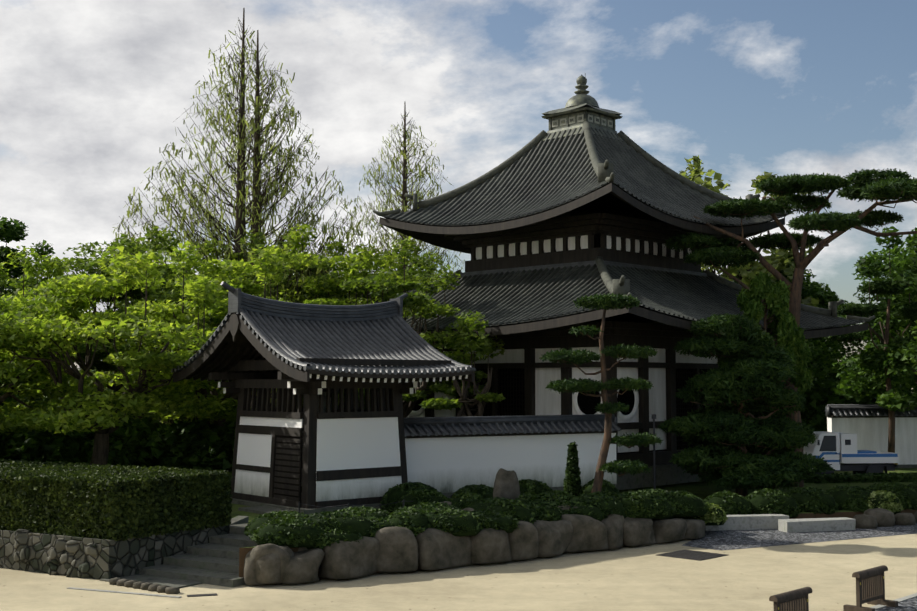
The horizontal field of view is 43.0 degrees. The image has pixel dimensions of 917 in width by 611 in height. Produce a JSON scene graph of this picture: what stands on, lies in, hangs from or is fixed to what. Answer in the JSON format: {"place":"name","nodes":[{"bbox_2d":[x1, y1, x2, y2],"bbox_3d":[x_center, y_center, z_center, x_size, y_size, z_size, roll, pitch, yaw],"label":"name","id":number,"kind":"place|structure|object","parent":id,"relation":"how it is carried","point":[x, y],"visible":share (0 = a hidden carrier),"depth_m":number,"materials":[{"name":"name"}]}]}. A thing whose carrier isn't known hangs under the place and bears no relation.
{"place":"outdoors","nodes":[
{"label":"outdoors","id":0,"kind":"place"},
{"bbox_2d":[43,395,262,521],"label":"terrace","id":1,"kind":"structure","parent":0,"point":[235,512],"depth_m":29.07,"materials":[{"name":"grey stone"}]},
{"bbox_2d":[0,459,232,540],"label":"hedge","id":2,"kind":"object","parent":1,"relation":"on","point":[114,485],"depth_m":24.77,"materials":[{"name":"green plant"}]},
{"bbox_2d":[0,234,492,464],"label":"tree branches","id":3,"kind":"object","parent":1,"relation":"on","point":[100,453],"visible":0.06,"depth_m":34.95,"materials":[{"name":"brown plant"}]},
{"bbox_2d":[0,223,428,434],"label":"bright maple leaves","id":4,"kind":"object","parent":3,"relation":"attached to","point":[50,315],"visible":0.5,"depth_m":34.15,"materials":[{"name":"green plant"}]},
{"bbox_2d":[6,225,505,421],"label":"maple leaves","id":5,"kind":"object","parent":3,"relation":"attached to","point":[420,302],"visible":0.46,"depth_m":40.90,"materials":[{"name":"green plant"}]},
{"bbox_2d":[74,8,464,429],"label":"metasequoia","id":6,"kind":"object","parent":1,"relation":"on","point":[277,153],"depth_m":51.44,"materials":[{"name":"green plant"}]},
{"bbox_2d":[230,492,381,513],"bbox_3d":[-4.103,5.312,31.450,4.500,0.140,4.350,3,-5,-41],"label":"gatehouse stone base","id":7,"kind":"object","parent":1,"relation":"on","point":[259,508],"visible":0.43,"depth_m":29.58,"materials":[{"name":"grey stone"}]},
{"bbox_2d":[208,330,450,508],"bbox_3d":[-3.818,2.918,31.854,4.840,4.711,5.490,3,-5,-41],"label":"gatehouse timber frame","id":8,"kind":"object","parent":1,"relation":"on","point":[383,399],"visible":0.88,"depth_m":30.42,"materials":[{"name":"brown wood"}]},
{"bbox_2d":[273,435,302,502],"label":"slatted door","id":9,"kind":"structure","parent":8,"relation":"attached to","point":[300,461],"depth_m":29.86,"materials":[{"name":"brown wood"}]},
{"bbox_2d":[234,416,401,501],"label":"plaster wall panels","id":10,"kind":"object","parent":8,"relation":"attached to","point":[350,443],"visible":0.5,"depth_m":30.56,"materials":[{"name":"white paint"}]},
{"bbox_2d":[173,313,473,381],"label":"bell tower bargeboards","id":11,"kind":"object","parent":8,"relation":"attached to","point":[234,324],"visible":0.38,"depth_m":30.20,"materials":[{"name":"brown wood"}]},
{"bbox_2d":[172,307,475,372],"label":"bell tower roof tiles","id":12,"kind":"object","parent":8,"relation":"on","point":[397,337],"visible":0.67,"depth_m":31.02,"materials":[{"name":"grey tile"}]},
{"bbox_2d":[171,312,470,374],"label":"bell tower tile ends","id":13,"kind":"object","parent":12,"relation":"attached to","point":[371,371],"visible":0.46,"depth_m":29.34,"materials":[{"name":"grey ceramic"}]},
{"bbox_2d":[318,392,331,411],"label":"bars","id":14,"kind":"object","parent":8,"relation":"attached to","point":[324,401],"visible":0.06,"depth_m":31.60,"materials":[{"name":"black wood"}]},
{"bbox_2d":[186,342,465,381],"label":"roof rafters","id":15,"kind":"object","parent":8,"relation":"attached to","point":[198,374],"visible":0.25,"depth_m":31.97,"materials":[{"name":"brown wood"}]},
{"bbox_2d":[186,374,467,393],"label":"rafter ends","id":16,"kind":"object","parent":8,"relation":"attached to","point":[348,380],"visible":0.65,"depth_m":29.34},
{"bbox_2d":[198,329,472,377],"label":"roof soffit","id":17,"kind":"structure","parent":8,"relation":"attached to","point":[241,339],"depth_m":30.38,"materials":[{"name":"brown wood"}]},
{"bbox_2d":[0,250,916,482],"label":"backdrop thicket","id":18,"kind":"object","parent":1,"relation":"on","point":[179,444],"visible":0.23,"depth_m":37.28,"materials":[{"name":"green plant"}]},
{"bbox_2d":[679,155,819,345],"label":"pale tree","id":19,"kind":"object","parent":1,"relation":"on","point":[777,260],"depth_m":57.92,"materials":[{"name":"green plant"}]},
{"bbox_2d":[220,281,407,320],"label":"roof ridge","id":20,"kind":"structure","parent":0,"point":[238,299],"depth_m":31.70,"materials":[{"name":"grey tile"}]},
{"bbox_2d":[0,388,916,610],"bbox_3d":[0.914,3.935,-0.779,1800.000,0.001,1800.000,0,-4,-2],"label":"sand ground","id":21,"kind":"structure","parent":0,"point":[636,578],"depth_m":22.78,"materials":[{"name":"sand"}]},
{"bbox_2d":[66,587,181,597],"bbox_3d":[-6.364,5.444,22.080,2.600,0.016,0.100,-2,-4,22],"label":"ground curb strip","id":22,"kind":"object","parent":21,"relation":"on","point":[146,594],"visible":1,"depth_m":22.04,"materials":[{"name":"stone"}]},
{"bbox_2d":[109,577,179,593],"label":"cobbles","id":23,"kind":"object","parent":21,"relation":"on","point":[135,584],"visible":0.88,"depth_m":22.41,"materials":[{"name":"grey stone"}]},
{"bbox_2d":[99,515,257,587],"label":"stone steps","id":24,"kind":"structure","parent":21,"relation":"on","point":[214,560],"depth_m":24.08,"materials":[{"name":"grey stone"}]},
{"bbox_2d":[187,593,217,596],"bbox_3d":[-4.802,5.428,21.814,0.550,0.012,0.180,1,-4,-17],"label":"drain slot","id":25,"kind":"object","parent":21,"relation":"on","point":[199,595],"visible":1,"depth_m":21.77,"materials":[{"name":"metal"}]},
{"bbox_2d":[657,550,726,560],"bbox_3d":[5.404,5.763,26.904,1.200,0.018,1.200,-4,-5,44],"label":"drain grate","id":26,"kind":"object","parent":21,"relation":"on","point":[692,555],"visible":1,"depth_m":26.79,"materials":[{"name":"metal"}]},
{"bbox_2d":[682,523,916,550],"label":"gravel strip","id":27,"kind":"object","parent":21,"relation":"on","point":[721,540],"visible":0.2,"depth_m":30.15,"materials":[{"name":"grey gravel"}]},
{"bbox_2d":[705,514,855,532],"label":"stone blocks","id":28,"kind":"structure","parent":27,"relation":"on","point":[782,522],"depth_m":31.42,"materials":[{"name":"grey stone"}]},
{"bbox_2d":[853,508,916,528],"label":"boulders","id":29,"kind":"object","parent":27,"relation":"on","point":[874,518],"visible":0.69,"depth_m":32.21,"materials":[{"name":"grey stone"}]},
{"bbox_2d":[875,597,916,610],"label":"gravel yard","id":30,"kind":"structure","parent":21,"relation":"on","point":[909,604],"depth_m":20.63,"materials":[{"name":"grey gravel"}]},
{"bbox_2d":[769,587,811,610],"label":"wooden barrier","id":31,"kind":"object","parent":30,"relation":"on","point":[794,600],"visible":1,"depth_m":18.34,"materials":[{"name":"brown wood"}]},
{"bbox_2d":[843,565,897,610],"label":"wooden barrier","id":32,"kind":"object","parent":30,"relation":"on","point":[870,589],"visible":1,"depth_m":20.49,"materials":[{"name":"brown wood"}]},
{"bbox_2d":[869,593,916,609],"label":"flush kerb","id":33,"kind":"object","parent":30,"relation":"on","point":[899,600],"visible":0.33,"depth_m":21.32,"materials":[{"name":"stone"}]},
{"bbox_2d":[0,216,916,411],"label":"tree","id":34,"kind":"object","parent":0,"point":[871,376],"depth_m":50.70,"materials":[{"name":"green plant"}]},
{"bbox_2d":[0,0,916,370],"label":"sky","id":35,"kind":"structure","parent":0,"point":[91,91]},
{"bbox_2d":[407,213,728,465],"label":"frame","id":36,"kind":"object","parent":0,"point":[666,337],"depth_m":40.06,"materials":[{"name":"brown wood"}]},
{"bbox_2d":[409,379,638,420],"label":"hall round window rims","id":37,"kind":"object","parent":36,"relation":"attached to","point":[578,411],"visible":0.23,"depth_m":38.37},
{"bbox_2d":[413,235,712,453],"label":"hall interior","id":38,"kind":"object","parent":36,"relation":"in","point":[587,404],"visible":0.12,"depth_m":40.23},
{"bbox_2d":[382,127,782,225],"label":"hall upper roof tiles","id":39,"kind":"object","parent":36,"relation":"attached to","point":[541,175],"visible":0.67,"depth_m":43.21,"materials":[{"name":"grey tile"}]},
{"bbox_2d":[540,103,622,140],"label":"hall lantern","id":40,"kind":"object","parent":39,"relation":"attached to","point":[571,111],"visible":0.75,"depth_m":44.55,"materials":[{"name":"grey metal"}]},
{"bbox_2d":[565,74,598,108],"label":"roof finial","id":41,"kind":"object","parent":40,"relation":"on","point":[581,96],"visible":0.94,"depth_m":44.96,"materials":[{"name":"grey metal"}]},
{"bbox_2d":[552,114,612,127],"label":"decorative panels","id":42,"kind":"object","parent":40,"relation":"attached to","point":[582,120],"visible":0.33,"depth_m":44.46,"materials":[{"name":"green metal"}]},
{"bbox_2d":[373,121,790,216],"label":"roof ridges","id":43,"kind":"object","parent":39,"relation":"on","point":[604,171],"visible":0.65,"depth_m":44.86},
{"bbox_2d":[380,183,784,253],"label":"roof eaves","id":44,"kind":"object","parent":36,"relation":"attached to","point":[431,234],"visible":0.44,"depth_m":42.22,"materials":[{"name":"wood"}]},
{"bbox_2d":[460,260,706,277],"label":"roof flashing","id":45,"kind":"object","parent":36,"relation":"attached to","point":[555,266],"visible":0.14,"depth_m":42.14,"materials":[{"name":"grey metal"}]},
{"bbox_2d":[465,368,712,449],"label":"lattice windows","id":46,"kind":"structure","parent":36,"relation":"attached to","point":[688,408],"depth_m":40.52,"materials":[{"name":"brown wood"}]},
{"bbox_2d":[403,264,865,329],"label":"hall lower roof tiles","id":47,"kind":"object","parent":36,"relation":"attached to","point":[507,297],"visible":0.48,"depth_m":40.57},
{"bbox_2d":[362,256,875,321],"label":"roof ridges","id":48,"kind":"object","parent":47,"relation":"on","point":[621,285],"visible":0.35,"depth_m":44.58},
{"bbox_2d":[416,305,867,338],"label":"roof eaves","id":49,"kind":"object","parent":36,"relation":"attached to","point":[657,317],"visible":0.19,"depth_m":36.60,"materials":[{"name":"brown wood"}]},
{"bbox_2d":[239,509,916,577],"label":"terrace bank","id":50,"kind":"structure","parent":0,"point":[243,552],"depth_m":32.80,"materials":[{"name":"beige stone"}]},
{"bbox_2d":[244,468,916,547],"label":"terrace","id":51,"kind":"structure","parent":0,"point":[702,490],"depth_m":39.33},
{"bbox_2d":[298,495,451,512],"bbox_3d":[-1.360,5.007,29.119,5.393,0.420,0.978,3,-5,-34],"label":"rope fence","id":52,"kind":"object","parent":51,"relation":"on","point":[348,504],"visible":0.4,"depth_m":27.98,"materials":[{"name":"brown metal"}]},
{"bbox_2d":[244,514,705,584],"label":"boulder wall","id":53,"kind":"structure","parent":51,"relation":"on","point":[394,549],"depth_m":24.89,"materials":[{"name":"grey stone"}]},
{"bbox_2d":[438,468,577,511],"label":"garden rocks","id":54,"kind":"object","parent":51,"relation":"on","point":[506,483],"visible":0.4,"depth_m":29.07,"materials":[{"name":"grey stone"}]},
{"bbox_2d":[405,433,616,492],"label":"garden wall","id":55,"kind":"structure","parent":51,"relation":"on","point":[447,464],"depth_m":33.63,"materials":[{"name":"white paint"}]},
{"bbox_2d":[404,414,618,435],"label":"garden wall cap tiles","id":56,"kind":"object","parent":55,"relation":"on","point":[477,424],"visible":0.77,"depth_m":33.85,"materials":[{"name":"grey tile"}]},
{"bbox_2d":[405,430,617,437],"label":"wall trim beam","id":57,"kind":"structure","parent":55,"relation":"on","point":[505,434],"depth_m":33.75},
{"bbox_2d":[405,428,620,436],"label":"coping tile ends","id":58,"kind":"object","parent":55,"relation":"on","point":[503,432],"visible":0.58,"depth_m":33.48,"materials":[{"name":"ceramic"}]},
{"bbox_2d":[442,484,617,497],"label":"garden wall base stones","id":59,"kind":"object","parent":51,"relation":"on","point":[552,488],"visible":0.07,"depth_m":34.52,"materials":[{"name":"grey stone"}]},
{"bbox_2d":[243,441,916,549],"bbox_3d":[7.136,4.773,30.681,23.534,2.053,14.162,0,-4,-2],"label":"shrub","id":60,"kind":"object","parent":51,"relation":"on","point":[361,527],"visible":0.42,"depth_m":27.79,"materials":[{"name":"green plant"}]},
{"bbox_2d":[651,414,655,488],"bbox_3d":[5.957,4.623,35.418,0.120,2.620,0.120,0,-4,-2],"label":"garden pole","id":61,"kind":"object","parent":51,"relation":"on","point":[654,468],"visible":0.78,"depth_m":35.40,"materials":[{"name":"grey metal"}]},
{"bbox_2d":[617,464,703,489],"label":"hall platform","id":62,"kind":"structure","parent":51,"relation":"on","point":[668,474],"depth_m":38.15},
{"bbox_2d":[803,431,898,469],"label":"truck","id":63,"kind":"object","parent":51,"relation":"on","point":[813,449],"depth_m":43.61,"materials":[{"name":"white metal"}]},
{"bbox_2d":[808,466,886,474],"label":"truck wheels","id":64,"kind":"object","parent":63,"relation":"attached to","point":[864,472],"visible":0.04,"depth_m":44.83,"materials":[{"name":"black rubber"}]},
{"bbox_2d":[816,450,897,461],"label":"truck stripe","id":65,"kind":"object","parent":63,"relation":"attached to","point":[860,453],"visible":0.69,"depth_m":43.63,"materials":[{"name":"blue paint"}]},
{"bbox_2d":[827,417,916,464],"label":"background wall","id":66,"kind":"structure","parent":51,"relation":"on","point":[872,434],"depth_m":49.73,"materials":[{"name":"white paint"}]},
{"bbox_2d":[826,415,916,417],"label":"beam","id":67,"kind":"structure","parent":66,"relation":"on","point":[832,416],"depth_m":49.62,"materials":[{"name":"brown wood"}]},
{"bbox_2d":[825,404,916,415],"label":"wall roof tiles","id":68,"kind":"object","parent":67,"relation":"on","point":[852,409],"depth_m":49.74,"materials":[{"name":"grey tile"}]},
{"bbox_2d":[835,414,916,416],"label":"eave tile ends","id":69,"kind":"object","parent":67,"relation":"on","point":[874,415],"depth_m":49.45,"materials":[{"name":"ceramic"}]},
{"bbox_2d":[895,464,916,467],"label":"wall base stones","id":70,"kind":"object","parent":51,"relation":"on","point":[908,466],"depth_m":49.74,"materials":[{"name":"grey stone"}]},
{"bbox_2d":[454,490,902,524],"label":"shrubs","id":71,"kind":"object","parent":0,"point":[705,518],"visible":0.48,"depth_m":33.03,"materials":[{"name":"green plant"}]},
{"bbox_2d":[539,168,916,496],"bbox_3d":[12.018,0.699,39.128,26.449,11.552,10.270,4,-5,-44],"label":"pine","id":72,"kind":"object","parent":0,"point":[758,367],"depth_m":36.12,"materials":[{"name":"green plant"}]},
{"bbox_2d":[717,272,813,392],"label":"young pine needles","id":73,"kind":"object","parent":72,"relation":"attached to","point":[789,333],"visible":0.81,"depth_m":38.87,"materials":[{"name":"green plant"}]},
{"bbox_2d":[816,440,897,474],"bbox_3d":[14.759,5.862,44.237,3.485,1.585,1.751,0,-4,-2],"label":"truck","id":74,"kind":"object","parent":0,"point":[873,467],"visible":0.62,"depth_m":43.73,"materials":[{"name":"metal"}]},
{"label":"terrace ground","id":75,"kind":"structure","parent":0,"visible":0},
{"bbox_2d":[0,523,229,579],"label":"rubble base","id":76,"kind":"object","parent":75,"relation":"on","point":[120,558],"visible":0.4,"depth_m":24.39,"materials":[{"name":"grey stone"}]},
{"bbox_2d":[0,529,98,578],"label":"rubble stones","id":77,"kind":"object","parent":76,"relation":"in","point":[56,558],"visible":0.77,"depth_m":24.09,"materials":[{"name":"grey stone"}]}
]}

